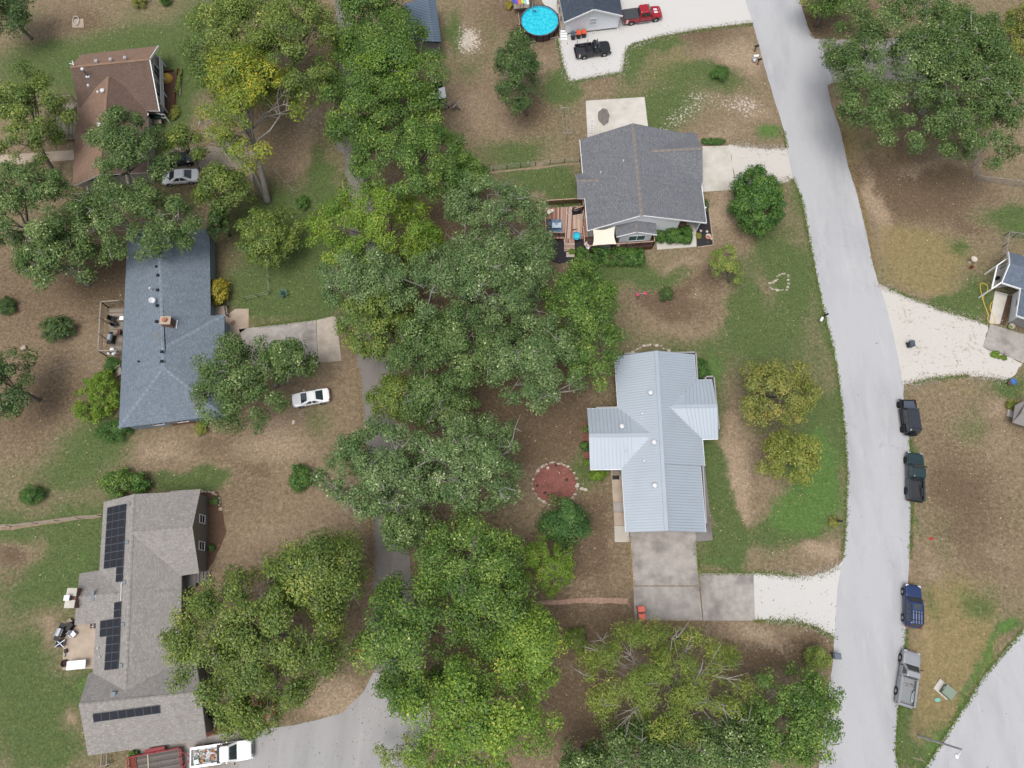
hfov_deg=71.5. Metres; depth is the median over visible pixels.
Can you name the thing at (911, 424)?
off road vehicle
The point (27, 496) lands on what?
shrub
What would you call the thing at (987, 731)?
road
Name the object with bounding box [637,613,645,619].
trash bin
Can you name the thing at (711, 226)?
edging timber
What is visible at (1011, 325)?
planter
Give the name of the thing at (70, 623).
kettle cart
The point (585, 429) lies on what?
shrub
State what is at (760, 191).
tree
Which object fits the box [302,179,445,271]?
tree
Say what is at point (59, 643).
folding chair
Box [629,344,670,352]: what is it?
stone edging
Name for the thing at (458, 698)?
tree
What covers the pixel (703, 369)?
shrub
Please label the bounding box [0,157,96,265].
tree
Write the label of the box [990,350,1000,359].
shrub
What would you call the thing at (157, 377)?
house
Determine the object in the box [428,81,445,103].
storage shed
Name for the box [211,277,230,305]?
shrub
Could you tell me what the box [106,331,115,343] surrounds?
barbecue grill
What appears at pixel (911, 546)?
grass tufts
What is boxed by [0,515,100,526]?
wire fence
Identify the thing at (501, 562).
tree
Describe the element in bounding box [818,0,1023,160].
tree
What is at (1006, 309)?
mulch bed
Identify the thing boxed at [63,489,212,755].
house
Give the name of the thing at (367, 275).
tree
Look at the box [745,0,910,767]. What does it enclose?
road
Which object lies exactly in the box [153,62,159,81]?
window
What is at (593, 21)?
window
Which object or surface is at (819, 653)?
shrub
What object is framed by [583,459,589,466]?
shrub
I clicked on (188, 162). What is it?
parked car
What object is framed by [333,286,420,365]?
tree
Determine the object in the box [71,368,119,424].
tree
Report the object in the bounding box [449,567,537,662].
tree
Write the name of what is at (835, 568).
gravel spill
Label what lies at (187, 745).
driveway
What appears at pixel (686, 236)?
hedge
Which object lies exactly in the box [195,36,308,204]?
tree
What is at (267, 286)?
fence
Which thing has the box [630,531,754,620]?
driveway
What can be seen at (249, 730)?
tree
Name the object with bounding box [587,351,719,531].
house
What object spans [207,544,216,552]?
shrub
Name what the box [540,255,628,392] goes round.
tree
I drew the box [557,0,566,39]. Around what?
side deck
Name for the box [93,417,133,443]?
shrub
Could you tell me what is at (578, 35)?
trash bin
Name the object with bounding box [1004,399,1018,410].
shrub
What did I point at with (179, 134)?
tree
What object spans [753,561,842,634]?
gravel drive
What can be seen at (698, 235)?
shrub
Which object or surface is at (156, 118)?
entry deck
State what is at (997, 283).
porch
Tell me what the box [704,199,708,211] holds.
shrub
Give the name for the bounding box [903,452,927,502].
pickup truck
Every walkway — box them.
[0,150,73,164]
[611,470,629,541]
[656,222,695,249]
[695,466,712,540]
[989,291,1007,323]
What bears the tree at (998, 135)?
on the ground at (40, 688)
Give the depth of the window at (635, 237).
93.33 m
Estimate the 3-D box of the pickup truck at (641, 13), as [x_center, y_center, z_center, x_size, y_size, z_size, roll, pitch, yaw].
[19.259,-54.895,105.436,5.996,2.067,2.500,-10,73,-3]
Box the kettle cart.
[64,618,75,631]
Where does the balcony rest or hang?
attached to the house at (103, 81)
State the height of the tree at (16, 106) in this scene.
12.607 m
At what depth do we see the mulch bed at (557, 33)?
105.51 m
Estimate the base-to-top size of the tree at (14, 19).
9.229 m
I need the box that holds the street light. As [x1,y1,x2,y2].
[917,734,963,758]
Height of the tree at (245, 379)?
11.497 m
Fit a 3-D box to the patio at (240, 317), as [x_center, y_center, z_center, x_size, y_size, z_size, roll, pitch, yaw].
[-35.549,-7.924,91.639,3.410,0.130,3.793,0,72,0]
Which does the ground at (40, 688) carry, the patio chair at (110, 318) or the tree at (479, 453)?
the tree at (479, 453)
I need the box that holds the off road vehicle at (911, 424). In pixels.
[896,399,921,435]
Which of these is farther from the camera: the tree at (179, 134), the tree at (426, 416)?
the tree at (179, 134)
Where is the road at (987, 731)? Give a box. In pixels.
[927,631,1023,767]
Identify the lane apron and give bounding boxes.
[337,122,343,152]
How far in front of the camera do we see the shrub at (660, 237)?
94.26 m
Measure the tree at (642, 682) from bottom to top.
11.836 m
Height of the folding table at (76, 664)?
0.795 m
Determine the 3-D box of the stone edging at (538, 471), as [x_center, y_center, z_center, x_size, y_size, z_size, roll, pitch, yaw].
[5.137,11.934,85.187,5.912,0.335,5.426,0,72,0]
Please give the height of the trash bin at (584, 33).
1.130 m
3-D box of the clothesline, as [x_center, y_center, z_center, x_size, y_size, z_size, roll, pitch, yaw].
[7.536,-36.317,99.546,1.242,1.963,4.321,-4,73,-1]
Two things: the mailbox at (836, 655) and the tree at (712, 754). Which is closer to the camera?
the tree at (712, 754)
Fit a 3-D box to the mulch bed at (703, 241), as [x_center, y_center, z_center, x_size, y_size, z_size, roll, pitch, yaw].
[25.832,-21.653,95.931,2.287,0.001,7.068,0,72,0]
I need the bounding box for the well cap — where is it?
[72,16,83,27]
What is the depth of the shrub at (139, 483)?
83.84 m
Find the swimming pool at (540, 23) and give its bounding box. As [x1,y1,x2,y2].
[520,5,558,41]
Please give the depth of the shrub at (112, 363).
88.60 m
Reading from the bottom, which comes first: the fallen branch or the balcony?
the fallen branch
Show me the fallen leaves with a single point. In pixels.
(564, 408)
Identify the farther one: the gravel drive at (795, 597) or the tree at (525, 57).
the tree at (525, 57)
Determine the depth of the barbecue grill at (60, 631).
79.13 m
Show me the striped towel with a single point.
(521, 2)
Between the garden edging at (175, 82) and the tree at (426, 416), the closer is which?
the tree at (426, 416)
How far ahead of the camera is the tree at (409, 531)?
74.74 m
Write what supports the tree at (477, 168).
on the ground at (40, 688)
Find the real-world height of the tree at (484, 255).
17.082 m
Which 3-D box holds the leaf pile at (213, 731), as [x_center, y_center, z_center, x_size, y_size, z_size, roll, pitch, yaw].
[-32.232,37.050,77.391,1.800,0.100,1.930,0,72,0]
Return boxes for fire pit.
[60,660,67,666]
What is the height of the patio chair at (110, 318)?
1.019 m
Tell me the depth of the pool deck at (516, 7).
105.59 m
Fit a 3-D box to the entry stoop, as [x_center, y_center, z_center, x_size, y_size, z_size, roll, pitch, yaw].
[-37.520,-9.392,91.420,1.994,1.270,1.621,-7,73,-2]
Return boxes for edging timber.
[708,202,713,244]
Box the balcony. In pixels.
[155,56,167,112]
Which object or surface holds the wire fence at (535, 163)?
on the ground at (40, 688)
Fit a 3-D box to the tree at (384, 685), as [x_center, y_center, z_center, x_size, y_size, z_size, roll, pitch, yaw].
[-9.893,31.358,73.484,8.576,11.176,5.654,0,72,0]
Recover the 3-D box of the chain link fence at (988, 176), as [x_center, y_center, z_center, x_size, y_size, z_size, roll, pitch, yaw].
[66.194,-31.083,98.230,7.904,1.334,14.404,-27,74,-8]
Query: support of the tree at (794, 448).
on the ground at (40, 688)
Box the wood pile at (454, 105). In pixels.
[439,101,459,108]
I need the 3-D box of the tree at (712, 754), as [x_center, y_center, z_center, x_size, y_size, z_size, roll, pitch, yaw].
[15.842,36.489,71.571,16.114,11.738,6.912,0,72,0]
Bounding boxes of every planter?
[1008,323,1014,328]
[1008,379,1016,384]
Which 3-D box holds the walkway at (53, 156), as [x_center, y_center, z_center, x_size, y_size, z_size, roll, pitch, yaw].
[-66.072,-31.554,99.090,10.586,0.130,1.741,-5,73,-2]
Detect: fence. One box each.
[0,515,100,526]
[244,266,269,300]
[482,157,579,170]
[972,115,1023,186]
[1000,231,1023,268]
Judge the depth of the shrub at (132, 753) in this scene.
76.16 m
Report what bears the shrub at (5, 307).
on the ground at (40, 688)
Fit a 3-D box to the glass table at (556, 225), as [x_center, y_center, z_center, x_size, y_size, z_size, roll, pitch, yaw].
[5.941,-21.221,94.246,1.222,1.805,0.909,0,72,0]
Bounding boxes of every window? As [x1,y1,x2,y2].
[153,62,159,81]
[198,541,204,550]
[199,514,205,523]
[589,18,596,25]
[627,235,645,241]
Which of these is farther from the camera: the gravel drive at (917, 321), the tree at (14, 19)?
the tree at (14, 19)
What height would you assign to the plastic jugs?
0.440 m
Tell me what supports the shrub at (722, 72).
on the ground at (40, 688)
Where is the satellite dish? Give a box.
[148,297,154,302]
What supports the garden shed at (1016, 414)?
on the ground at (40, 688)
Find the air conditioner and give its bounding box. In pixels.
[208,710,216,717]
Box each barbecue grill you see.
[53,622,66,640]
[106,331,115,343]
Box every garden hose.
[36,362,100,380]
[980,283,994,323]
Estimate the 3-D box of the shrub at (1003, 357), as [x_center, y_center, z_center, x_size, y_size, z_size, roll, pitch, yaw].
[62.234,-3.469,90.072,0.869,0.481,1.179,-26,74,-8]
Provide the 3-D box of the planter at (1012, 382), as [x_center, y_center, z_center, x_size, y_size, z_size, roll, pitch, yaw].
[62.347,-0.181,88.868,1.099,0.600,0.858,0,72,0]
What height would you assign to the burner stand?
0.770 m
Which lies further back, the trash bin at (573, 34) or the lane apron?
the trash bin at (573, 34)
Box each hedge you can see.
[575,246,645,267]
[664,224,693,244]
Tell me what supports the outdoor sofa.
on the deck at (577, 225)
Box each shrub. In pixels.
[0,295,16,315]
[17,483,46,507]
[38,314,76,343]
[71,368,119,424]
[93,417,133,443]
[97,465,134,499]
[103,356,120,372]
[128,749,139,755]
[129,471,152,493]
[131,0,146,8]
[159,0,170,5]
[168,105,180,120]
[174,67,182,93]
[193,420,208,435]
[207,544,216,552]
[208,493,219,505]
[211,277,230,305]
[286,462,311,493]
[295,195,310,209]
[505,1,512,10]
[563,625,588,655]
[580,440,588,451]
[582,425,588,432]
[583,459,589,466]
[587,470,608,481]
[652,229,665,243]
[658,286,673,301]
[696,232,702,238]
[697,358,710,379]
[701,137,725,147]
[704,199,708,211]
[709,65,730,80]
[802,644,832,670]
[828,515,840,527]
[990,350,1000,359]
[1001,354,1007,360]
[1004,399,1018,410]
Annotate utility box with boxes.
[933,679,956,699]
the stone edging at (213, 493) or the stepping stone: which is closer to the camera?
the stone edging at (213, 493)
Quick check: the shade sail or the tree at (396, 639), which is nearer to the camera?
the tree at (396, 639)
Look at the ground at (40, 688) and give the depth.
88.52 m
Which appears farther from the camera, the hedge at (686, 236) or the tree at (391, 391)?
the hedge at (686, 236)
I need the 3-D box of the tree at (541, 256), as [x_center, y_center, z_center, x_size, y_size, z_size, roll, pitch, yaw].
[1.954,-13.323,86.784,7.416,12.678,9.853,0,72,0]
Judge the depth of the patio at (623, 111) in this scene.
101.19 m
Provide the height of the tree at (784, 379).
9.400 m
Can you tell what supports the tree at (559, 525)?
on the ground at (40, 688)
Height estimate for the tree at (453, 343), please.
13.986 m
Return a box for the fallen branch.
[275,169,297,191]
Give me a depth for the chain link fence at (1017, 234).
94.18 m
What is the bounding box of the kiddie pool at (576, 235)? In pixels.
[573,232,580,239]
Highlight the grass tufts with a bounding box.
[255,22,1023,767]
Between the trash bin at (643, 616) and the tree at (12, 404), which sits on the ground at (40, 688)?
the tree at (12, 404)
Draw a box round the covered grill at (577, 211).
[572,207,580,214]
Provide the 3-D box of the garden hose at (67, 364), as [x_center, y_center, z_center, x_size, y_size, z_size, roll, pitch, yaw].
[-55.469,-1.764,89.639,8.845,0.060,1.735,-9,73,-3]
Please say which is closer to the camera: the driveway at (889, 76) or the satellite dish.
the satellite dish
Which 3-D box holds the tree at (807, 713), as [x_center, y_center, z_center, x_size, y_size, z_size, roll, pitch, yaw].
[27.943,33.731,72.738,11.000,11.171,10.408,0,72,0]
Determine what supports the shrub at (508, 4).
on the ground at (40, 688)
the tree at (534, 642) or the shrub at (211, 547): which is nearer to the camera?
the tree at (534, 642)
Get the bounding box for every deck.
[47,95,76,139]
[97,300,123,377]
[150,112,169,123]
[514,0,529,9]
[544,198,654,253]
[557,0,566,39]
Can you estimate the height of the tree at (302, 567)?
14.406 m
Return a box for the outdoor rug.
[551,220,561,233]
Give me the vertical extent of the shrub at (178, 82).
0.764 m
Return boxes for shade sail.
[590,226,616,253]
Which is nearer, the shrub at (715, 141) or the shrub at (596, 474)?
the shrub at (596, 474)
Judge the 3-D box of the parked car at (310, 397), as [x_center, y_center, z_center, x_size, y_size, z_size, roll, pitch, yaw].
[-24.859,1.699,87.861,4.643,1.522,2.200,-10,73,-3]
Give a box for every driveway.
[130,731,238,767]
[239,316,341,367]
[239,673,430,767]
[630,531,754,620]
[701,145,733,191]
[819,38,927,83]
[983,324,1023,362]
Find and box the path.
[536,597,627,604]
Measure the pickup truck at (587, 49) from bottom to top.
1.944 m
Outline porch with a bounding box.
[978,258,1007,297]
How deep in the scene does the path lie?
81.28 m
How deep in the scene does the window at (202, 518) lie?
82.29 m
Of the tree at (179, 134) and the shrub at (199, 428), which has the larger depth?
the tree at (179, 134)
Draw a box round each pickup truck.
[190,738,253,767]
[574,39,610,59]
[621,4,662,25]
[894,649,922,708]
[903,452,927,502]
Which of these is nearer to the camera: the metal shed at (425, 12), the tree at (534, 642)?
the tree at (534, 642)
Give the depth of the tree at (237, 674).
68.22 m
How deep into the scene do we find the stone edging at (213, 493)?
84.78 m
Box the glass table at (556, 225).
[552,220,560,228]
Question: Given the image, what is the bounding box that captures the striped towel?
[513,0,528,4]
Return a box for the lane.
[335,0,421,673]
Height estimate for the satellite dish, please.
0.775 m
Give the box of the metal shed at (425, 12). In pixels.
[403,0,440,54]
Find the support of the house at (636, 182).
on the ground at (40, 688)
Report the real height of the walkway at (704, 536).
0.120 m
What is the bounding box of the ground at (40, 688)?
[0,0,1023,767]
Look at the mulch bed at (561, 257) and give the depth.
94.67 m
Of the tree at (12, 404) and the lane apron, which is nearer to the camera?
the tree at (12, 404)
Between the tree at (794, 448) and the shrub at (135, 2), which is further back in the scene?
the shrub at (135, 2)
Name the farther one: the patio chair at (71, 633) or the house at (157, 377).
the house at (157, 377)
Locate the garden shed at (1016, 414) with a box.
[1007,401,1023,425]
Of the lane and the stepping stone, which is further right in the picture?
the stepping stone
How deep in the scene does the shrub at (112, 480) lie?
83.28 m
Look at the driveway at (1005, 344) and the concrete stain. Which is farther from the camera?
the concrete stain
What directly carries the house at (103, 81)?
on the ground at (40, 688)
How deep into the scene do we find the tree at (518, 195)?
84.59 m
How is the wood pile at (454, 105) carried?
on the ground at (40, 688)
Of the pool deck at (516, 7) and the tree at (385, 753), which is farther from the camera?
the pool deck at (516, 7)
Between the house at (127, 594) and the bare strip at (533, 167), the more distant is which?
the bare strip at (533, 167)
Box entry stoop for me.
[215,303,229,317]
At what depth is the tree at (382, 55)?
88.36 m
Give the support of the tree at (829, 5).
on the ground at (40, 688)
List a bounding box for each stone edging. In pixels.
[201,490,222,510]
[530,461,578,506]
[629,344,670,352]
[768,273,789,291]
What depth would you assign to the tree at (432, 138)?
86.93 m
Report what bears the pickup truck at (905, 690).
on the road at (870, 634)
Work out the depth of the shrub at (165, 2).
106.42 m
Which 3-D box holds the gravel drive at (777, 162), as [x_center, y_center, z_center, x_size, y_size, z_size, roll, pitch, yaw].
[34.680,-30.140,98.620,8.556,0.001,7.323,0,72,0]
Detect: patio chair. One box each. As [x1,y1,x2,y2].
[66,630,77,637]
[106,315,116,321]
[109,321,118,327]
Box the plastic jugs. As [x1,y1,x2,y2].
[107,348,116,355]
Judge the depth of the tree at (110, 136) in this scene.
86.09 m
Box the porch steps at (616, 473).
[612,470,620,475]
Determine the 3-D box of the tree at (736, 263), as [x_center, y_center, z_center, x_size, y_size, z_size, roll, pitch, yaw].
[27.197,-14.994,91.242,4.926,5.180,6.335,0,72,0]
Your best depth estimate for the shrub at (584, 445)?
86.12 m
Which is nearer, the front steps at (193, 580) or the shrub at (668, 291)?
the front steps at (193, 580)
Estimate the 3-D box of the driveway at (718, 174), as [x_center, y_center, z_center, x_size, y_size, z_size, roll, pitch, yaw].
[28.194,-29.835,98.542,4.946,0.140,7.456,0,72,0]
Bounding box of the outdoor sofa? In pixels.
[546,219,550,233]
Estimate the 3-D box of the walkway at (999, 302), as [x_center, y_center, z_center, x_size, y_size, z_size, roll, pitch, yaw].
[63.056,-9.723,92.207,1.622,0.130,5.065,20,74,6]
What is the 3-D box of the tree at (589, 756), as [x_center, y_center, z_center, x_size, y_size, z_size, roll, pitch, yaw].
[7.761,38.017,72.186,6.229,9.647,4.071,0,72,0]
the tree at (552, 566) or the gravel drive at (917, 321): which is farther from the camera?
the gravel drive at (917, 321)
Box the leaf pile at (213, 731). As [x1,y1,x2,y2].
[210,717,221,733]
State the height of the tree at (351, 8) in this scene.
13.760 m
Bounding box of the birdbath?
[968,256,977,263]
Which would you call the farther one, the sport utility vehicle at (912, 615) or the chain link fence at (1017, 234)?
the chain link fence at (1017, 234)
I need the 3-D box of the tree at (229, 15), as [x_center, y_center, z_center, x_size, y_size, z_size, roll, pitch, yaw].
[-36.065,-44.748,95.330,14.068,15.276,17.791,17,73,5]
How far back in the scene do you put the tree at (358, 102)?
88.55 m
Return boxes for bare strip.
[0,513,101,529]
[489,163,579,172]
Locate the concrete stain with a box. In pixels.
[598,108,609,125]
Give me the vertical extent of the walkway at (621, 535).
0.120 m
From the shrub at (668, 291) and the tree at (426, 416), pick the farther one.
the shrub at (668, 291)
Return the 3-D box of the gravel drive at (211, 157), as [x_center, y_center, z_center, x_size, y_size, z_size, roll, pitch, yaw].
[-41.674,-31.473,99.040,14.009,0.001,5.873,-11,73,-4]
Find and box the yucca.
[277,288,287,297]
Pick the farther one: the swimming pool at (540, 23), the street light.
the swimming pool at (540, 23)
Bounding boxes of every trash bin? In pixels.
[571,31,575,39]
[576,30,580,38]
[581,29,586,37]
[637,606,644,611]
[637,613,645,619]
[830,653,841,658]
[906,340,915,347]
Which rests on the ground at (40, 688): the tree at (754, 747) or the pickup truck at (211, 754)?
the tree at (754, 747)
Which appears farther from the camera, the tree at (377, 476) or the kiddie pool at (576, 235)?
the kiddie pool at (576, 235)
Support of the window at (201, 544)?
in the house at (127, 594)
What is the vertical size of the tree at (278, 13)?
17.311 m
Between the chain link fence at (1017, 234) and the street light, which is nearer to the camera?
the street light
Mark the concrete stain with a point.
(603, 116)
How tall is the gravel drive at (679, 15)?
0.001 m
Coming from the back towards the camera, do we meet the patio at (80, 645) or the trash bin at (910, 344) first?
the trash bin at (910, 344)
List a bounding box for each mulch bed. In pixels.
[163,71,176,117]
[201,491,225,569]
[519,11,559,41]
[534,464,575,503]
[546,239,583,263]
[582,423,589,467]
[697,210,711,246]
[1000,295,1011,325]
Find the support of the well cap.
on the ground at (40, 688)
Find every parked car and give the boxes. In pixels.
[160,151,195,168]
[161,168,199,186]
[292,388,330,407]
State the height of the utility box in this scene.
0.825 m
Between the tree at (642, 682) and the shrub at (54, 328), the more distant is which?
the shrub at (54, 328)
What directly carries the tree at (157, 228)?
on the ground at (40, 688)
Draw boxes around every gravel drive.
[164,146,259,175]
[542,0,751,80]
[729,144,792,183]
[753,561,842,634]
[879,285,1021,383]
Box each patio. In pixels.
[62,624,95,669]
[225,309,248,335]
[586,97,647,136]
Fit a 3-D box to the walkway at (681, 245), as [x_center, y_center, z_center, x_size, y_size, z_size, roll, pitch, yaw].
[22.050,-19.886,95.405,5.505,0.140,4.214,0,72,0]
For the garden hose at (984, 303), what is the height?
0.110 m
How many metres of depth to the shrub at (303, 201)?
95.94 m
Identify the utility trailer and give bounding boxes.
[126,746,189,767]
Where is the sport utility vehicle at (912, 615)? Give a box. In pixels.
[901,584,924,628]
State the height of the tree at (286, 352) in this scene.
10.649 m
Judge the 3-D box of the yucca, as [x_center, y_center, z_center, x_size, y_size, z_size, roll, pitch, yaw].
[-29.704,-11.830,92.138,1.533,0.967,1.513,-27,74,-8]
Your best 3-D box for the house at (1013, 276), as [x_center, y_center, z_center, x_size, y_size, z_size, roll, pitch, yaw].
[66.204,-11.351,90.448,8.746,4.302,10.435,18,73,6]
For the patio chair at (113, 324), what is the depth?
89.92 m
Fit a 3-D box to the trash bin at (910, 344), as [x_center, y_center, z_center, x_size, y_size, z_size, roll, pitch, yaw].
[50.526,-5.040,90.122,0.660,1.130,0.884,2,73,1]
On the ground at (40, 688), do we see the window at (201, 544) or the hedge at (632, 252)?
the hedge at (632, 252)
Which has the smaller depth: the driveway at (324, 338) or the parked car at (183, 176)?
the driveway at (324, 338)
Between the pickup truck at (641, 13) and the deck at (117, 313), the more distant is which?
the pickup truck at (641, 13)
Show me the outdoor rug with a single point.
(556, 229)
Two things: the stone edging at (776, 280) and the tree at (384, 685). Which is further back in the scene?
the stone edging at (776, 280)
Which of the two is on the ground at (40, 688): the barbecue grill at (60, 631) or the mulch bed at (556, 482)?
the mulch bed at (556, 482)
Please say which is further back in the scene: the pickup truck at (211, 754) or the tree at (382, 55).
the tree at (382, 55)
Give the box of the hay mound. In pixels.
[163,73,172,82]
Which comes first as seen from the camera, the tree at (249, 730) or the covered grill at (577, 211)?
the tree at (249, 730)
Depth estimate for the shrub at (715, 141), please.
99.24 m
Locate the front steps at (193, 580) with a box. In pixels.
[186,570,210,586]
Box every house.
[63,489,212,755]
[70,45,163,192]
[118,229,229,429]
[559,0,622,33]
[575,123,706,242]
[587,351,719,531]
[1001,251,1023,327]
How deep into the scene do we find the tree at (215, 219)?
90.63 m
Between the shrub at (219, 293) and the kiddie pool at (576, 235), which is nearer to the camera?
the shrub at (219, 293)
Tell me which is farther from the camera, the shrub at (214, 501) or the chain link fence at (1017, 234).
the chain link fence at (1017, 234)
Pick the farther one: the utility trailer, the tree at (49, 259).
the tree at (49, 259)
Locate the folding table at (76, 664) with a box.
[65,660,86,669]
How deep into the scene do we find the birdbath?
93.40 m
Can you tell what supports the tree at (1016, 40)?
on the ground at (40, 688)
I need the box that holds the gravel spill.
[555,20,1008,642]
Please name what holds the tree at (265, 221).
on the ground at (40, 688)
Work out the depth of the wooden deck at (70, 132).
99.95 m
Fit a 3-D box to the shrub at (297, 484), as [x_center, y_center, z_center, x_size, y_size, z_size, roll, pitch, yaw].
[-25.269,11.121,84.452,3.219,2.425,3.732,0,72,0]
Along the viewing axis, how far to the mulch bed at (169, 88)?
102.30 m
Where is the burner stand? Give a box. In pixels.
[99,753,109,767]
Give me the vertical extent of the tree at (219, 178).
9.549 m
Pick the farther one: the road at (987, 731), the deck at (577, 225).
the deck at (577, 225)
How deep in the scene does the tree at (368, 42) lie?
89.23 m
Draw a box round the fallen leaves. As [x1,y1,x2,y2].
[0,20,1023,767]
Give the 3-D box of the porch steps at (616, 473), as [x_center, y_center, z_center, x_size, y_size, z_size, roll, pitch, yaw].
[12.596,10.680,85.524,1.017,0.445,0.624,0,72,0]
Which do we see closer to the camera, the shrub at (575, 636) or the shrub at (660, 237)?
the shrub at (575, 636)
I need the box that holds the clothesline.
[561,107,570,141]
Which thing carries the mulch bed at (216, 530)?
on the ground at (40, 688)
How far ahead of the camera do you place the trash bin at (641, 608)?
79.98 m
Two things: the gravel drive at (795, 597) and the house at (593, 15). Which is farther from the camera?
the house at (593, 15)
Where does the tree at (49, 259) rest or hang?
on the ground at (40, 688)
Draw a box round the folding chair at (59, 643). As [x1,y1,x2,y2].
[55,639,64,646]
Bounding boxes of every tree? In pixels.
[0,0,36,39]
[0,59,79,169]
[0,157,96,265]
[0,346,40,421]
[8,227,113,293]
[66,178,205,262]
[81,105,179,202]
[155,122,210,176]
[157,550,358,727]
[174,0,290,99]
[188,329,290,436]
[189,159,256,216]
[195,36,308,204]
[205,200,230,240]
[212,686,294,743]
[232,203,305,268]
[247,0,348,110]
[261,333,320,387]
[267,526,371,625]
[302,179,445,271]
[310,413,453,522]
[313,243,413,327]
[319,57,426,155]
[321,4,451,117]
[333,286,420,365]
[335,0,412,52]
[347,100,474,203]
[349,570,470,681]
[353,40,435,115]
[364,372,430,422]
[371,663,447,719]
[373,729,448,767]
[378,502,438,564]
[380,231,545,337]
[384,301,506,411]
[396,370,481,429]
[396,632,565,767]
[403,411,525,518]
[411,507,529,615]
[441,170,549,246]
[449,152,491,198]
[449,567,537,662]
[474,310,590,415]
[492,25,543,116]
[492,599,572,688]
[505,225,558,302]
[519,531,575,599]
[535,492,592,553]
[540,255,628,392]
[558,736,616,767]
[572,614,759,749]
[591,713,749,767]
[707,242,746,285]
[713,701,786,767]
[726,163,787,237]
[736,660,845,767]
[738,358,824,427]
[752,427,824,486]
[796,0,861,27]
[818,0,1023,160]
[922,0,1023,171]
[1001,1,1023,62]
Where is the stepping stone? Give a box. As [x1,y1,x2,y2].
[566,252,574,256]
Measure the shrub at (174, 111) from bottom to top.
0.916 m
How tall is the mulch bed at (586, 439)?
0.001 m
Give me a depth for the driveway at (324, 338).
91.03 m
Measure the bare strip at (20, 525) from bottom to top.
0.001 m
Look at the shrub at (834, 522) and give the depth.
83.49 m
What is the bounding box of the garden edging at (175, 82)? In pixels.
[163,68,181,104]
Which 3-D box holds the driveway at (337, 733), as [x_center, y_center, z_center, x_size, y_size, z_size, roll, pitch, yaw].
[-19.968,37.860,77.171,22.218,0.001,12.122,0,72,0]
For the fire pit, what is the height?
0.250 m

